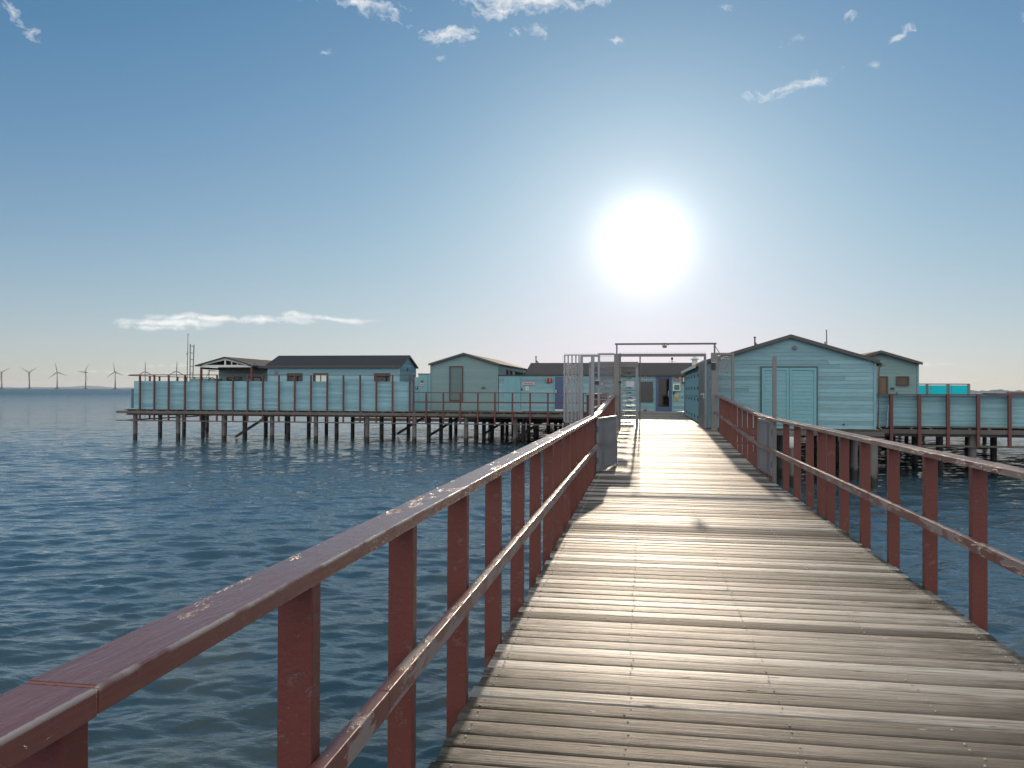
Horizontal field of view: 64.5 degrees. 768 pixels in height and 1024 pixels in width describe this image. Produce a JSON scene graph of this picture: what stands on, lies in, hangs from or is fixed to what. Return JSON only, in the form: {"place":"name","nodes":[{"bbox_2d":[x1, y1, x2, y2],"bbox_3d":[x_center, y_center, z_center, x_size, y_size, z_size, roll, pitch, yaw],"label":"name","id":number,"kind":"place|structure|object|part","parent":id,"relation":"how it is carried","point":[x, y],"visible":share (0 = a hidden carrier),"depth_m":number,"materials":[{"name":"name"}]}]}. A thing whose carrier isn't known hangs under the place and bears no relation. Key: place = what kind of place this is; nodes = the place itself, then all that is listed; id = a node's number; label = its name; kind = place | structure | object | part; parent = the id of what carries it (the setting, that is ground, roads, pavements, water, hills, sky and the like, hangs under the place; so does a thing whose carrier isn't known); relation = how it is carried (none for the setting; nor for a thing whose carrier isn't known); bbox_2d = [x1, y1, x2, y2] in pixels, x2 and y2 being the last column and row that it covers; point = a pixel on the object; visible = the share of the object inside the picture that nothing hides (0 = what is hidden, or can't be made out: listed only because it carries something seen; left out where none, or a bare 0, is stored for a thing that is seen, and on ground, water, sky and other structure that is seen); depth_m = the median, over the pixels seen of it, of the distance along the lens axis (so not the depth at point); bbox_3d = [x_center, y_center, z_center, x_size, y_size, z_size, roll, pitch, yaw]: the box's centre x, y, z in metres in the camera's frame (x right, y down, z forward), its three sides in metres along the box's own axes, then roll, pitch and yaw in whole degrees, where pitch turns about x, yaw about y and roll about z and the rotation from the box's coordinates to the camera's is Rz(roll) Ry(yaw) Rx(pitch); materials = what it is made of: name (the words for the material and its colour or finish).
{"place":"outdoors","nodes":[
{"label":"outdoors","id":0,"kind":"place"},
{"bbox_2d":[0,386,133,388],"bbox_3d":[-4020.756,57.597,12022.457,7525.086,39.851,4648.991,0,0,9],"label":"distant hills","id":1,"kind":"structure","parent":0,"point":[94,387],"depth_m":11073.60,"materials":[{"name":"grey"}]},
{"bbox_2d":[265,355,417,381],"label":"teal house","id":2,"kind":"structure","parent":0,"point":[348,367],"depth_m":48.19,"materials":[{"name":"wood"}]},
{"bbox_2d":[287,373,302,380],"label":"window","id":3,"kind":"structure","parent":2,"relation":"in","point":[287,373],"depth_m":48.24,"materials":[{"name":"brown glass"}]},
{"bbox_2d":[313,373,327,380],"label":"window","id":4,"kind":"structure","parent":2,"relation":"in","point":[313,373],"depth_m":47.99,"materials":[{"name":"glass"}]},
{"bbox_2d":[374,373,389,381],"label":"window","id":5,"kind":"structure","parent":2,"relation":"in","point":[374,373],"depth_m":47.40,"materials":[{"name":"brown glass"}]},
{"bbox_2d":[0,388,1023,767],"bbox_3d":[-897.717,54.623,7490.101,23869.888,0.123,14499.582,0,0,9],"label":"sea water","id":6,"kind":"structure","parent":0,"point":[110,528],"depth_m":15.82,"materials":[{"name":"blue liquid"}]},
{"bbox_2d":[22,368,35,388],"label":"wind turbine","id":7,"kind":"object","parent":6,"relation":"in","point":[29,377],"visible":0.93,"depth_m":3235.72,"materials":[{"name":"metal"}]},
{"bbox_2d":[49,363,64,388],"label":"wind turbine","id":8,"kind":"object","parent":6,"relation":"in","point":[57,377],"visible":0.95,"depth_m":3177.98,"materials":[{"name":"metal"}]},
{"bbox_2d":[83,364,88,388],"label":"wind turbine","id":9,"kind":"object","parent":6,"relation":"in","point":[85,378],"visible":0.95,"depth_m":3137.57,"materials":[{"name":"metal"}]},
{"bbox_2d":[108,362,120,388],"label":"wind turbine","id":10,"kind":"object","parent":6,"relation":"in","point":[115,378],"visible":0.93,"depth_m":3037.99,"materials":[{"name":"metal"}]},
{"bbox_2d":[116,409,585,445],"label":"pier platform","id":11,"kind":"structure","parent":6,"relation":"in","point":[526,428],"depth_m":46.39,"materials":[{"name":"brown wood"}]},
{"bbox_2d":[127,375,207,419],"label":"platform railing","id":12,"kind":"object","parent":11,"relation":"attached to","point":[132,396],"visible":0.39,"depth_m":49.57,"materials":[{"name":"brown wood"}]},
{"bbox_2d":[186,344,187,380],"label":"aerial mast","id":13,"kind":"object","parent":11,"relation":"on","point":[187,361],"visible":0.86,"depth_m":50.48,"materials":[{"name":"grey metal"}]},
{"bbox_2d":[189,344,193,380],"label":"ladder","id":14,"kind":"object","parent":11,"relation":"on","point":[190,362],"visible":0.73,"depth_m":50.55,"materials":[{"name":"grey metal"}]},
{"bbox_2d":[190,378,222,380],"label":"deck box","id":15,"kind":"object","parent":11,"relation":"on","point":[198,379],"visible":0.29,"depth_m":50.26,"materials":[{"name":"teal wood"}]},
{"bbox_2d":[195,357,289,380],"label":"open shelter","id":16,"kind":"object","parent":11,"relation":"on","point":[240,369],"visible":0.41,"depth_m":51.05,"materials":[{"name":"wood"}]},
{"bbox_2d":[130,374,414,422],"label":"timber screen","id":17,"kind":"object","parent":11,"relation":"on","point":[295,395],"visible":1,"depth_m":46.09,"materials":[{"name":"teal wood"}]},
{"bbox_2d":[415,373,429,409],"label":"entry door panel","id":18,"kind":"structure","parent":11,"relation":"on","point":[425,377],"depth_m":47.00,"materials":[{"name":"teal wood"}]},
{"bbox_2d":[428,353,526,410],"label":"teal cabin","id":19,"kind":"object","parent":11,"relation":"on","point":[463,372],"visible":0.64,"depth_m":46.65,"materials":[{"name":"wood"}]},
{"bbox_2d":[449,366,462,400],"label":"door","id":20,"kind":"structure","parent":19,"relation":"in","point":[449,366],"depth_m":46.64,"materials":[{"name":"teal wood"}]},
{"bbox_2d":[414,392,595,425],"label":"platform railing","id":21,"kind":"object","parent":11,"relation":"attached to","point":[478,402],"visible":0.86,"depth_m":43.82,"materials":[{"name":"brown wood"}]},
{"bbox_2d":[498,375,588,411],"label":"changing cabin","id":22,"kind":"object","parent":11,"relation":"on","point":[540,389],"visible":0.54,"depth_m":45.97,"materials":[{"name":"wood"}]},
{"bbox_2d":[504,377,519,410],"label":"board door","id":23,"kind":"structure","parent":22,"relation":"in","point":[511,384],"depth_m":46.13,"materials":[{"name":"teal wood"}]},
{"bbox_2d":[522,382,534,384],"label":"long sign","id":24,"kind":"object","parent":22,"relation":"attached to","point":[528,383],"visible":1,"depth_m":46.00,"materials":[{"name":"white plastic"}]},
{"bbox_2d":[555,377,562,410],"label":"door","id":25,"kind":"structure","parent":22,"relation":"in","point":[558,380],"depth_m":45.69,"materials":[{"name":"blue paint"}]},
{"bbox_2d":[355,411,986,488],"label":"pier platform","id":26,"kind":"structure","parent":6,"relation":"in","point":[663,420],"depth_m":27.98,"materials":[{"name":"brown wood"}]},
{"bbox_2d":[586,393,607,416],"bbox_3d":[3.818,1.218,35.386,0.160,1.615,14.900,0,0,9],"label":"platform railing","id":27,"kind":"object","parent":26,"relation":"attached to","point":[595,404],"visible":0.17,"depth_m":32.12,"materials":[{"name":"red paint"}]},
{"bbox_2d":[525,363,691,411],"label":"entrance building","id":28,"kind":"structure","parent":26,"relation":"on","point":[664,375],"depth_m":47.17,"materials":[{"name":"teal wood"}]},
{"bbox_2d":[641,382,652,401],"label":"notice board","id":29,"kind":"object","parent":28,"relation":"attached to","point":[646,391],"visible":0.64,"depth_m":46.98,"materials":[{"name":"grey metal"}]},
{"bbox_2d":[656,377,671,411],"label":"door","id":30,"kind":"structure","parent":28,"relation":"in","point":[663,384],"depth_m":46.87,"materials":[{"name":"blue paint"}]},
{"bbox_2d":[673,384,679,390],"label":"display case","id":31,"kind":"object","parent":28,"relation":"attached to","point":[676,387],"visible":1,"depth_m":46.69,"materials":[{"name":"white paint"}]},
{"bbox_2d":[589,362,637,427],"bbox_3d":[3.396,0.352,26.987,1.590,2.140,1.430,0,0,9],"label":"full height turnstile","id":32,"kind":"object","parent":26,"relation":"on","point":[629,365],"visible":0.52,"depth_m":26.41,"materials":[{"name":"grey paint"}]},
{"bbox_2d":[681,334,885,429],"bbox_3d":[9.929,-0.005,32.380,5.620,3.038,13.700,0,0,9],"label":"shed","id":33,"kind":"object","parent":26,"relation":"on","point":[819,384],"visible":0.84,"depth_m":25.72,"materials":[{"name":"teal wood"}]},
{"bbox_3d":[8.184,1.003,38.009,0.078,0.920,1.900,0,0,9],"label":"locker door","id":34,"kind":"part","parent":33,"relation":"part of","materials":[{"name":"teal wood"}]},
{"bbox_3d":[8.187,0.063,38.016,0.078,0.920,1.900,0,0,9],"label":"locker door","id":35,"kind":"part","parent":33,"relation":"part of","materials":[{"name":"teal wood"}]},
{"bbox_3d":[7.875,0.988,36.103,0.078,0.920,1.900,0,0,9],"label":"locker door","id":36,"kind":"part","parent":33,"relation":"part of","materials":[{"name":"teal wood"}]},
{"bbox_3d":[7.879,0.048,36.110,0.078,0.920,1.900,0,0,9],"label":"locker door","id":37,"kind":"part","parent":33,"relation":"part of","materials":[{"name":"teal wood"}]},
{"bbox_3d":[7.566,0.972,34.198,0.078,0.920,1.900,0,0,9],"label":"locker door","id":38,"kind":"part","parent":33,"relation":"part of","materials":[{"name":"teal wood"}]},
{"bbox_3d":[7.570,0.032,34.205,0.078,0.920,1.900,0,0,9],"label":"locker door","id":39,"kind":"part","parent":33,"relation":"part of","materials":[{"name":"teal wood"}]},
{"bbox_3d":[7.257,0.957,32.293,0.078,0.920,1.900,0,0,9],"label":"locker door","id":40,"kind":"part","parent":33,"relation":"part of","materials":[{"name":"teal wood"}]},
{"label":"locker door","id":41,"kind":"part","parent":33,"relation":"part of","materials":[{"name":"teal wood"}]},
{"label":"locker door","id":42,"kind":"part","parent":33,"relation":"part of","materials":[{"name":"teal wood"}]},
{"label":"locker door","id":43,"kind":"part","parent":33,"relation":"part of","materials":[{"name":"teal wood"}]},
{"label":"door","id":44,"kind":"part","parent":33,"relation":"part of","materials":[{"name":"teal wood"}]},
{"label":"door","id":45,"kind":"part","parent":33,"relation":"part of","materials":[{"name":"teal wood"}]},
{"bbox_2d":[886,405,888,427],"bbox_3d":[12.864,1.105,27.792,0.091,0.778,0.050,0,0,9],"label":"steel pole","id":46,"kind":"object","parent":26,"relation":"on","point":[887,416],"visible":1,"depth_m":27.77,"materials":[{"name":"silver metal"}]},
{"bbox_2d":[428,429,1023,767],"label":"boardwalk path","id":47,"kind":"structure","parent":6,"relation":"in","point":[705,599],"depth_m":4.85,"materials":[{"name":"wood"}]},
{"bbox_2d":[0,394,616,767],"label":"boardwalk railing","id":48,"kind":"object","parent":47,"relation":"on","point":[46,717],"visible":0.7,"depth_m":2.43,"materials":[{"name":"red paint"}]},
{"bbox_2d":[591,357,619,470],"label":"pier gate","id":49,"kind":"structure","parent":48,"relation":"attached to","point":[606,450],"depth_m":15.60,"materials":[{"name":"metal"}]},
{"bbox_2d":[598,343,733,430],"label":"security gate","id":50,"kind":"structure","parent":47,"relation":"on","point":[616,378],"depth_m":25.51,"materials":[{"name":"grey metal"}]},
{"bbox_2d":[562,353,597,422],"bbox_3d":[2.154,0.228,25.808,1.144,2.441,0.122,0,0,9],"label":"comb screen","id":51,"kind":"object","parent":50,"relation":"attached to","point":[579,389],"visible":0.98,"depth_m":25.81,"materials":[{"name":"metal"}]},
{"bbox_2d":[698,359,706,428],"bbox_3d":[6.256,0.330,26.889,0.172,2.187,2.990,0,0,9],"label":"steel gate leaf","id":52,"kind":"object","parent":50,"relation":"attached to","point":[702,393],"visible":1,"depth_m":26.45,"materials":[{"name":"silver metal"}]},
{"bbox_2d":[711,362,715,368],"bbox_3d":[6.214,-0.560,24.998,0.130,0.225,0.070,0,0,9],"label":"card reader","id":53,"kind":"object","parent":50,"relation":"attached to","point":[713,365],"visible":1,"depth_m":24.98,"materials":[{"name":"black plastic"}]},
{"bbox_2d":[714,395,1023,631],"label":"boardwalk railing","id":54,"kind":"object","parent":47,"relation":"on","point":[982,552],"visible":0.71,"depth_m":7.32,"materials":[{"name":"red paint"}]},
{"bbox_2d":[757,356,776,482],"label":"pier gate","id":55,"kind":"structure","parent":54,"relation":"attached to","point":[766,436],"depth_m":14.13,"materials":[{"name":"grey metal"}]},
{"bbox_2d":[789,432,793,448],"bbox_3d":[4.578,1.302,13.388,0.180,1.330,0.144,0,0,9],"label":"bulkhead light","id":56,"kind":"object","parent":54,"relation":"attached to","point":[791,440],"visible":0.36,"depth_m":13.33,"materials":[{"name":"metal"}]},
{"bbox_2d":[737,426,1023,478],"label":"pier platform","id":57,"kind":"structure","parent":6,"relation":"in","point":[967,433],"depth_m":27.87,"materials":[{"name":"brown wood"}]},
{"bbox_2d":[862,350,922,393],"bbox_3d":[15.832,0.075,36.678,3.259,2.917,5.965,0,0,9],"label":"teal cabin","id":58,"kind":"object","parent":57,"relation":"on","point":[898,373],"visible":0.33,"depth_m":33.84,"materials":[{"name":"wood"}]},
{"bbox_2d":[879,376,887,393],"bbox_3d":[15.534,0.572,33.918,0.361,1.799,0.080,0,0,9],"label":"door","id":59,"kind":"structure","parent":58,"relation":"in","point":[883,380],"depth_m":33.91,"materials":[{"name":"brown wood"}]},
{"bbox_2d":[896,376,908,385],"bbox_3d":[16.287,-0.129,33.802,0.502,0.394,0.080,0,0,9],"label":"window","id":60,"kind":"structure","parent":58,"relation":"in","point":[900,380],"depth_m":33.78,"materials":[{"name":"brown wood"}]},
{"bbox_2d":[919,384,969,393],"bbox_3d":[19.830,0.772,37.303,2.308,1.584,0.060,0,0,9],"label":"wind screen","id":61,"kind":"object","parent":57,"relation":"on","point":[944,388],"visible":0.34,"depth_m":37.29,"materials":[{"name":"teal glass"}]},
{"bbox_2d":[876,394,1023,447],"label":"timber screen","id":62,"kind":"object","parent":57,"relation":"on","point":[977,411],"visible":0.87,"depth_m":27.79,"materials":[{"name":"teal wood"}]},
{"bbox_2d":[0,0,1023,390],"label":"sky","id":63,"kind":"structure","parent":0,"point":[515,182],"materials":[{"name":"blue"}]},
{"bbox_2d":[970,389,1023,391],"bbox_3d":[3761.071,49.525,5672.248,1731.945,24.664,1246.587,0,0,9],"label":"distant coast hills","id":64,"kind":"structure","parent":0,"point":[1000,390],"depth_m":5573.27,"materials":[{"name":"grey"}]}
]}

